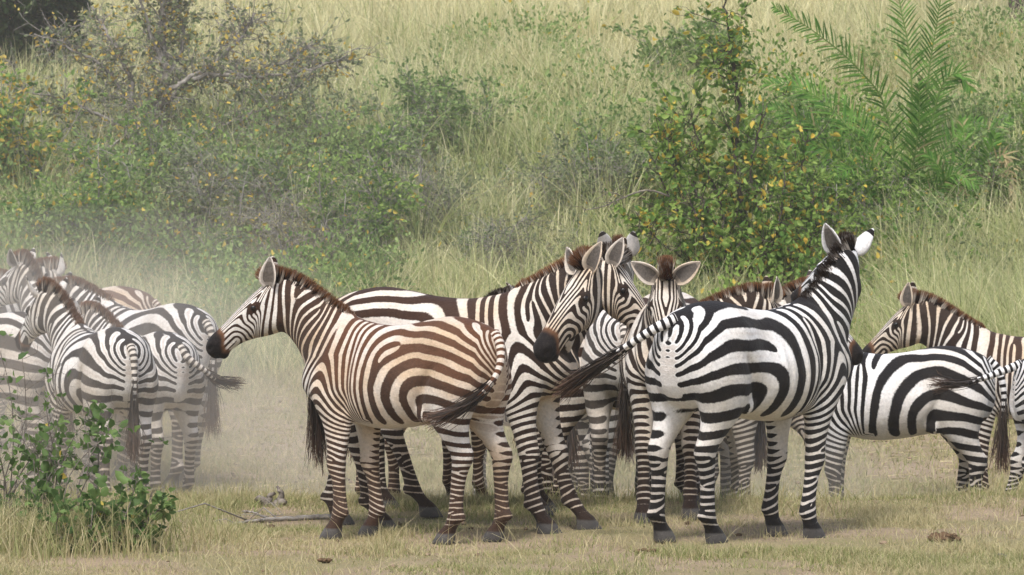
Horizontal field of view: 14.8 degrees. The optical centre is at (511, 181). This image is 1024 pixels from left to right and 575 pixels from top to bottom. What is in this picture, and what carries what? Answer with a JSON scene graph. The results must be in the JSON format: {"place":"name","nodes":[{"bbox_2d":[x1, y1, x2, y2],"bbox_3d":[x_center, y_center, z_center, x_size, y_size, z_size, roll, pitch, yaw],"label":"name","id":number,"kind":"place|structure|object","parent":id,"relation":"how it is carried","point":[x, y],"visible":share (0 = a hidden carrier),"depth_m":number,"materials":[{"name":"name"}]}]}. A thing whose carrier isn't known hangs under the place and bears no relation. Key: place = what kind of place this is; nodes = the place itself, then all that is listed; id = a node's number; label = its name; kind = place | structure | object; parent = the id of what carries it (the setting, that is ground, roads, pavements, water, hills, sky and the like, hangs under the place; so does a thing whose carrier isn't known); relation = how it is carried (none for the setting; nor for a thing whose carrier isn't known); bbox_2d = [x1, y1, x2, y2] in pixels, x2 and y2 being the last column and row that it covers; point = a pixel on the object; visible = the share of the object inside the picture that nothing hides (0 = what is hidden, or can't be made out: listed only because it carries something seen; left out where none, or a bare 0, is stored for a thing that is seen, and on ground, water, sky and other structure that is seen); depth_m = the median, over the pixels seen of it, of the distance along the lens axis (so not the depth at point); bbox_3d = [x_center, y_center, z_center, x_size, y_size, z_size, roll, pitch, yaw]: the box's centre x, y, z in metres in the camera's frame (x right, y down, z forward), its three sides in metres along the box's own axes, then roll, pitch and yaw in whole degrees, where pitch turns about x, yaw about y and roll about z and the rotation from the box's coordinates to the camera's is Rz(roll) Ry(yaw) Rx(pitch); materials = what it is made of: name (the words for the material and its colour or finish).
{"place":"outdoors","nodes":[
{"label":"outdoors","id":0,"kind":"place"},
{"bbox_2d":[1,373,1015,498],"bbox_3d":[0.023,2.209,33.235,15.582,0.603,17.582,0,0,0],"label":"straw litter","id":1,"kind":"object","parent":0,"point":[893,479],"visible":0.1,"depth_m":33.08,"materials":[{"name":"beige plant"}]},
{"bbox_2d":[0,9,1023,574],"bbox_3d":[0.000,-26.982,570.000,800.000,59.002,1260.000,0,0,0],"label":"ground","id":2,"kind":"structure","parent":0,"point":[694,539],"depth_m":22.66,"materials":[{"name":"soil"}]},
{"bbox_2d":[0,252,68,452],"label":"zebra","id":3,"kind":"object","parent":2,"relation":"on","point":[52,266],"visible":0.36,"depth_m":32.66,"materials":[{"name":"multicoloured"}]},
{"bbox_2d":[0,311,77,492],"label":"zebra","id":4,"kind":"object","parent":2,"relation":"on","point":[10,351],"visible":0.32,"depth_m":28.25,"materials":[{"name":"multicoloured"}]},
{"bbox_2d":[0,292,91,512],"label":"bush","id":5,"kind":"object","parent":2,"relation":"on","point":[21,355],"visible":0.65,"depth_m":22.01,"materials":[{"name":"green plant"}]},
{"bbox_2d":[0,0,102,85],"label":"tree","id":6,"kind":"object","parent":2,"relation":"on","point":[11,19],"visible":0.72,"depth_m":56.56,"materials":[{"name":"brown plant"}]},
{"bbox_2d":[0,59,107,198],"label":"shrub","id":7,"kind":"object","parent":2,"relation":"on","point":[8,121],"visible":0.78,"depth_m":49.52,"materials":[{"name":"green plant"}]},
{"bbox_2d":[0,248,119,471],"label":"zebra","id":8,"kind":"object","parent":2,"relation":"on","point":[14,288],"visible":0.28,"depth_m":31.78,"materials":[{"name":"multicoloured"}]},
{"bbox_2d":[0,186,123,273],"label":"shrub","id":9,"kind":"object","parent":2,"relation":"on","point":[51,211],"visible":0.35,"depth_m":46.07,"materials":[{"name":"green plant"}]},
{"bbox_2d":[0,100,157,279],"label":"shrub","id":10,"kind":"object","parent":2,"relation":"on","point":[111,197],"visible":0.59,"depth_m":46.36,"materials":[{"name":"green plant"}]},
{"bbox_2d":[0,267,161,445],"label":"zebra","id":11,"kind":"object","parent":2,"relation":"on","point":[132,298],"visible":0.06,"depth_m":32.90,"materials":[{"name":"multicoloured"}]},
{"bbox_2d":[0,385,169,526],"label":"bush","id":12,"kind":"object","parent":2,"relation":"on","point":[46,467],"visible":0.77,"depth_m":21.69,"materials":[{"name":"green plant"}]},
{"bbox_2d":[14,276,158,495],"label":"zebra","id":13,"kind":"object","parent":2,"relation":"on","point":[120,361],"visible":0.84,"depth_m":26.25,"materials":[{"name":"multicoloured"}]},
{"bbox_2d":[17,465,178,555],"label":"bush","id":14,"kind":"object","parent":2,"relation":"on","point":[93,494],"visible":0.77,"depth_m":21.23,"materials":[{"name":"green plant"}]},
{"bbox_2d":[44,272,224,488],"bbox_3d":[-2.911,1.484,29.744,0.615,1.581,2.229,0,0,-44],"label":"zebra","id":15,"kind":"object","parent":2,"relation":"on","point":[197,327],"visible":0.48,"depth_m":29.12,"materials":[{"name":"multicoloured"}]},
{"bbox_2d":[0,481,284,567],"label":"bush grass","id":16,"kind":"object","parent":2,"relation":"on","point":[11,535],"visible":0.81,"depth_m":21.09,"materials":[{"name":"beige plant"}]},
{"bbox_2d":[57,96,236,240],"bbox_3d":[-4.539,-0.069,48.999,2.229,1.985,1.852,0,0,0],"label":"shrub","id":17,"kind":"object","parent":2,"relation":"on","point":[139,154],"visible":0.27,"depth_m":48.72,"materials":[{"name":"green plant"}]},
{"bbox_2d":[71,296,247,493],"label":"zebra","id":18,"kind":"object","parent":2,"relation":"on","point":[182,371],"visible":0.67,"depth_m":27.51,"materials":[{"name":"multicoloured"}]},
{"bbox_2d":[97,115,250,272],"bbox_3d":[-4.003,0.267,46.755,1.817,2.133,1.497,0,0,14],"label":"shrub","id":19,"kind":"object","parent":2,"relation":"on","point":[187,194],"visible":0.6,"depth_m":46.60,"materials":[{"name":"green plant"}]},
{"bbox_2d":[0,0,391,182],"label":"tree","id":20,"kind":"object","parent":2,"relation":"on","point":[163,94],"visible":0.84,"depth_m":51.22,"materials":[{"name":"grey plant"}]},
{"bbox_2d":[134,107,299,210],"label":"shrub","id":21,"kind":"object","parent":2,"relation":"on","point":[189,121],"visible":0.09,"depth_m":49.24,"materials":[{"name":"green plant"}]},
{"bbox_2d":[173,213,276,288],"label":"shrub","id":22,"kind":"object","parent":2,"relation":"on","point":[222,236],"visible":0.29,"depth_m":45.84,"materials":[{"name":"green plant"}]},
{"bbox_2d":[0,82,463,354],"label":"undergrowth","id":23,"kind":"object","parent":2,"relation":"on","point":[240,277],"visible":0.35,"depth_m":45.61,"materials":[{"name":"green plant"}]},
{"bbox_2d":[105,115,364,285],"bbox_3d":[-3.381,0.384,46.425,3.382,2.437,2.337,0,0,24],"label":"shrub","id":24,"kind":"object","parent":2,"relation":"on","point":[237,208],"visible":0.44,"depth_m":46.17,"materials":[{"name":"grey plant"}]},
{"bbox_2d":[176,485,329,523],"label":"fallen branch","id":25,"kind":"object","parent":2,"relation":"on","point":[302,517],"visible":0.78,"depth_m":23.13,"materials":[{"name":"grey wood"}]},
{"bbox_2d":[214,103,328,237],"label":"shrub","id":26,"kind":"object","parent":2,"relation":"on","point":[285,185],"visible":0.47,"depth_m":48.33,"materials":[{"name":"green plant"}]},
{"bbox_2d":[256,485,286,505],"bbox_3d":[-1.470,1.938,24.003,0.202,0.172,0.094,0,0,0],"label":"stump","id":27,"kind":"object","parent":2,"relation":"on","point":[281,500],"visible":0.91,"depth_m":23.98,"materials":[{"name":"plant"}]},
{"bbox_2d":[215,159,372,293],"bbox_3d":[-2.494,0.668,45.779,1.909,1.877,2.568,0,0,0],"label":"shrub","id":28,"kind":"object","parent":2,"relation":"on","point":[281,232],"visible":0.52,"depth_m":45.49,"materials":[{"name":"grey plant"}]},
{"bbox_2d":[214,52,383,184],"bbox_3d":[-2.737,-0.779,50.300,2.406,2.076,1.600,0,0,28],"label":"shrub","id":29,"kind":"object","parent":2,"relation":"on","point":[308,107],"visible":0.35,"depth_m":50.12,"materials":[{"name":"green plant"}]},
{"bbox_2d":[317,558,332,562],"bbox_3d":[-0.984,1.981,20.583,0.056,0.036,0.093,0,0,43],"label":"dung pile","id":30,"kind":"object","parent":2,"relation":"on","point":[323,560],"visible":1,"depth_m":20.57,"materials":[{"name":"brown"}]},
{"bbox_2d":[284,123,428,261],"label":"shrub","id":31,"kind":"object","parent":2,"relation":"on","point":[379,209],"visible":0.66,"depth_m":46.25,"materials":[{"name":"green plant"}]},
{"bbox_2d":[206,256,512,544],"bbox_3d":[-0.848,1.216,22.204,1.942,1.578,0.641,0,0,35],"label":"zebra","id":32,"kind":"object","parent":2,"relation":"on","point":[449,379],"visible":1,"depth_m":22.00,"materials":[{"name":"multicoloured"}]},
{"bbox_2d":[318,225,417,292],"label":"shrub","id":33,"kind":"object","parent":2,"relation":"on","point":[370,258],"visible":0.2,"depth_m":45.23,"materials":[{"name":"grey plant"}]},
{"bbox_2d":[310,73,450,203],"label":"shrub","id":34,"kind":"object","parent":2,"relation":"on","point":[395,133],"visible":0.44,"depth_m":49.45,"materials":[{"name":"green plant"}]},
{"bbox_2d":[340,117,516,248],"bbox_3d":[-1.158,0.069,47.648,2.034,1.744,1.685,0,0,45],"label":"shrub","id":35,"kind":"object","parent":2,"relation":"on","point":[420,179],"visible":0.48,"depth_m":47.41,"materials":[{"name":"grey plant"}]},
{"bbox_2d":[348,282,514,496],"bbox_3d":[-0.416,1.363,25.107,0.562,1.413,1.884,0,0,38],"label":"zebra","id":36,"kind":"object","parent":2,"relation":"on","point":[478,447],"visible":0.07,"depth_m":25.16,"materials":[{"name":"multicoloured"}]},
{"bbox_2d":[374,45,527,170],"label":"shrub","id":37,"kind":"object","parent":2,"relation":"on","point":[412,91],"visible":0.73,"depth_m":50.74,"materials":[{"name":"green plant"}]},
{"bbox_2d":[303,241,603,533],"bbox_3d":[-0.310,1.170,22.740,1.956,1.673,0.750,0,0,26],"label":"zebra","id":38,"kind":"object","parent":2,"relation":"on","point":[541,320],"visible":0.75,"depth_m":22.51,"materials":[{"name":"multicoloured"}]},
{"bbox_2d":[450,223,507,277],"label":"shrub","id":39,"kind":"object","parent":2,"relation":"on","point":[462,240],"visible":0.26,"depth_m":46.14,"materials":[{"name":"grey plant"}]},
{"bbox_2d":[347,237,645,517],"bbox_3d":[-0.127,1.166,23.713,2.079,1.670,0.632,0,0,6],"label":"zebra","id":40,"kind":"object","parent":2,"relation":"on","point":[623,302],"visible":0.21,"depth_m":23.55,"materials":[{"name":"multicoloured"}]},
{"bbox_2d":[0,0,1023,363],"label":"bank grass","id":41,"kind":"structure","parent":2,"relation":"on","point":[506,130],"depth_m":52.87,"materials":[{"name":"plant"}]},
{"bbox_2d":[0,469,1023,574],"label":"short grass","id":42,"kind":"structure","parent":2,"relation":"on","point":[870,563],"depth_m":21.50,"materials":[{"name":"plant"}]},
{"bbox_2d":[0,472,1023,519],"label":"edge tufts","id":43,"kind":"object","parent":2,"relation":"on","point":[746,492],"visible":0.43,"depth_m":24.18,"materials":[{"name":"beige plant"}]},
{"bbox_2d":[442,197,593,279],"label":"shrub","id":44,"kind":"object","parent":2,"relation":"on","point":[527,223],"visible":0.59,"depth_m":45.79,"materials":[{"name":"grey plant"}]},
{"bbox_2d":[67,0,1023,192],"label":"undergrowth","id":45,"kind":"object","parent":2,"relation":"on","point":[663,105],"visible":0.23,"depth_m":55.65,"materials":[{"name":"green plant"}]},
{"bbox_2d":[75,0,1023,67],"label":"hilltop grass","id":46,"kind":"structure","parent":2,"relation":"on","point":[332,7],"depth_m":61.93,"materials":[{"name":"plant"}]},
{"bbox_2d":[469,412,634,495],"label":"zebra","id":47,"kind":"object","parent":2,"relation":"on","point":[505,421],"visible":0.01,"depth_m":28.92,"materials":[{"name":"multicoloured"}]},
{"bbox_2d":[82,377,1023,573],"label":"earth crumbs","id":48,"kind":"object","parent":2,"relation":"on","point":[463,522],"visible":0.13,"depth_m":29.86,"materials":[{"name":"brown soil"}]},
{"bbox_2d":[492,110,647,239],"bbox_3d":[0.702,0.007,48.182,1.925,1.788,1.895,0,0,-34],"label":"shrub","id":49,"kind":"object","parent":2,"relation":"on","point":[565,163],"visible":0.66,"depth_m":47.94,"materials":[{"name":"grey plant"}]},
{"bbox_2d":[581,231,639,499],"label":"zebra","id":50,"kind":"object","parent":2,"relation":"on","point":[606,390],"visible":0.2,"depth_m":24.64,"materials":[{"name":"multicoloured"}]},
{"bbox_2d":[551,101,690,215],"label":"shrub","id":51,"kind":"object","parent":2,"relation":"on","point":[594,137],"visible":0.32,"depth_m":48.80,"materials":[{"name":"green plant"}]},
{"bbox_2d":[634,548,656,552],"bbox_3d":[0.723,1.992,21.278,0.137,0.033,0.082,0,0,12],"label":"dung pile","id":52,"kind":"object","parent":2,"relation":"on","point":[649,550],"visible":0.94,"depth_m":21.26,"materials":[{"name":"brown"}]},
{"bbox_2d":[512,276,785,498],"bbox_3d":[0.981,1.351,25.164,2.065,1.486,0.564,0,0,-18],"label":"zebra","id":53,"kind":"object","parent":2,"relation":"on","point":[767,293],"visible":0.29,"depth_m":25.28,"materials":[{"name":"multicoloured"}]},
{"bbox_2d":[619,254,700,523],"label":"zebra","id":54,"kind":"object","parent":2,"relation":"on","point":[665,281],"visible":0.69,"depth_m":23.14,"materials":[{"name":"multicoloured"}]},
{"bbox_2d":[580,413,767,497],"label":"zebra","id":55,"kind":"object","parent":2,"relation":"on","point":[760,445],"visible":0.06,"depth_m":27.61,"materials":[{"name":"multicoloured"}]},
{"bbox_2d":[552,415,804,496],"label":"zebra","id":56,"kind":"object","parent":2,"relation":"on","point":[581,475],"visible":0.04,"depth_m":27.36,"materials":[{"name":"multicoloured"}]},
{"bbox_2d":[602,5,758,98],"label":"shrub","id":57,"kind":"object","parent":2,"relation":"on","point":[688,45],"visible":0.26,"depth_m":56.10,"materials":[{"name":"green plant"}]},
{"bbox_2d":[371,97,1023,335],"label":"undergrowth","id":58,"kind":"object","parent":2,"relation":"on","point":[459,178],"visible":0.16,"depth_m":46.72,"materials":[{"name":"green plant"}]},
{"bbox_2d":[550,223,873,543],"bbox_3d":[1.234,1.121,22.271,1.983,1.770,1.060,0,0,-45],"label":"zebra","id":59,"kind":"object","parent":2,"relation":"on","point":[722,368],"visible":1,"depth_m":21.84,"materials":[{"name":"multicoloured"}]},
{"bbox_2d":[566,270,863,497],"bbox_3d":[1.333,1.452,26.624,2.136,1.706,0.591,0,0,-8],"label":"zebra","id":60,"kind":"object","parent":2,"relation":"on","point":[740,435],"visible":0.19,"depth_m":26.49,"materials":[{"name":"multicoloured"}]},
{"bbox_2d":[604,0,856,294],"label":"tree","id":61,"kind":"object","parent":2,"relation":"on","point":[703,219],"visible":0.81,"depth_m":45.03,"materials":[{"name":"green plant"}]},
{"bbox_2d":[572,185,676,213],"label":"dead branch","id":62,"kind":"object","parent":61,"relation":"attached to","point":[623,197],"visible":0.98,"depth_m":45.06,"materials":[{"name":"brown wood"}]},
{"bbox_2d":[706,79,876,202],"bbox_3d":[3.484,-0.422,49.359,2.116,1.789,1.988,0,0,0],"label":"shrub","id":63,"kind":"object","parent":2,"relation":"on","point":[768,120],"visible":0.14,"depth_m":49.13,"materials":[{"name":"green plant"}]},
{"bbox_2d":[768,154,906,295],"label":"shrub","id":64,"kind":"object","parent":2,"relation":"on","point":[837,192],"visible":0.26,"depth_m":45.75,"materials":[{"name":"green plant"}]},
{"bbox_2d":[676,25,1023,341],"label":"undergrowth","id":65,"kind":"object","parent":2,"relation":"on","point":[808,251],"visible":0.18,"depth_m":48.62,"materials":[{"name":"green plant"}]},
{"bbox_2d":[770,113,933,235],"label":"shrub","id":66,"kind":"object","parent":2,"relation":"on","point":[884,189],"visible":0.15,"depth_m":47.10,"materials":[{"name":"green plant"}]},
{"bbox_2d":[760,0,1021,217],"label":"palm","id":67,"kind":"object","parent":2,"relation":"on","point":[915,110],"visible":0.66,"depth_m":47.83,"materials":[{"name":"green plant"}]},
{"bbox_2d":[829,174,983,265],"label":"shrub","id":68,"kind":"object","parent":2,"relation":"on","point":[930,202],"visible":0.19,"depth_m":45.91,"materials":[{"name":"green plant"}]},
{"bbox_2d":[824,346,1010,499],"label":"zebra","id":69,"kind":"object","parent":2,"relation":"on","point":[890,396],"visible":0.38,"depth_m":28.06,"materials":[{"name":"multicoloured"}]},
{"bbox_2d":[856,171,1011,271],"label":"shrub","id":70,"kind":"object","parent":2,"relation":"on","point":[897,193],"visible":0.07,"depth_m":46.60,"materials":[{"name":"green plant"}]},
{"bbox_2d":[862,282,1023,489],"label":"zebra","id":71,"kind":"object","parent":2,"relation":"on","point":[927,319],"visible":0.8,"depth_m":30.17,"materials":[{"name":"multicoloured"}]},
{"bbox_2d":[927,531,960,541],"bbox_3d":[2.401,1.980,21.926,0.158,0.064,0.182,0,0,-34],"label":"dung pile","id":72,"kind":"object","parent":2,"relation":"on","point":[946,534],"visible":0.91,"depth_m":21.90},
{"bbox_2d":[918,116,1023,227],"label":"palm","id":73,"kind":"object","parent":2,"relation":"on","point":[993,135],"visible":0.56,"depth_m":47.08,"materials":[{"name":"green plant"}]},
{"bbox_2d":[919,95,1023,230],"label":"shrub","id":74,"kind":"object","parent":2,"relation":"on","point":[974,157],"visible":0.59,"depth_m":47.20,"materials":[{"name":"green plant"}]},
{"bbox_2d":[919,87,1023,144],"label":"shrub","id":75,"kind":"object","parent":2,"relation":"on","point":[967,109],"visible":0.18,"depth_m":50.94,"materials":[{"name":"green plant"}]},
{"bbox_2d":[927,359,1023,491],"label":"zebra","id":76,"kind":"object","parent":2,"relation":"on","point":[1016,401],"visible":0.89,"depth_m":27.37,"materials":[{"name":"multicoloured"}]},
{"bbox_2d":[1008,0,1023,37],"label":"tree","id":77,"kind":"object","parent":2,"relation":"on","point":[1016,5],"visible":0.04,"depth_m":60.41,"materials":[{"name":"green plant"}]},
{"bbox_2d":[0,197,1023,376],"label":"dry fringe grass","id":78,"kind":"structure","parent":0,"point":[239,357],"depth_m":44.60,"materials":[{"name":"plant"}]},
{"bbox_2d":[738,144,1023,422],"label":"tall green grass","id":79,"kind":"structure","parent":0,"point":[987,314],"depth_m":42.31,"materials":[{"name":"green plant"}]}
]}

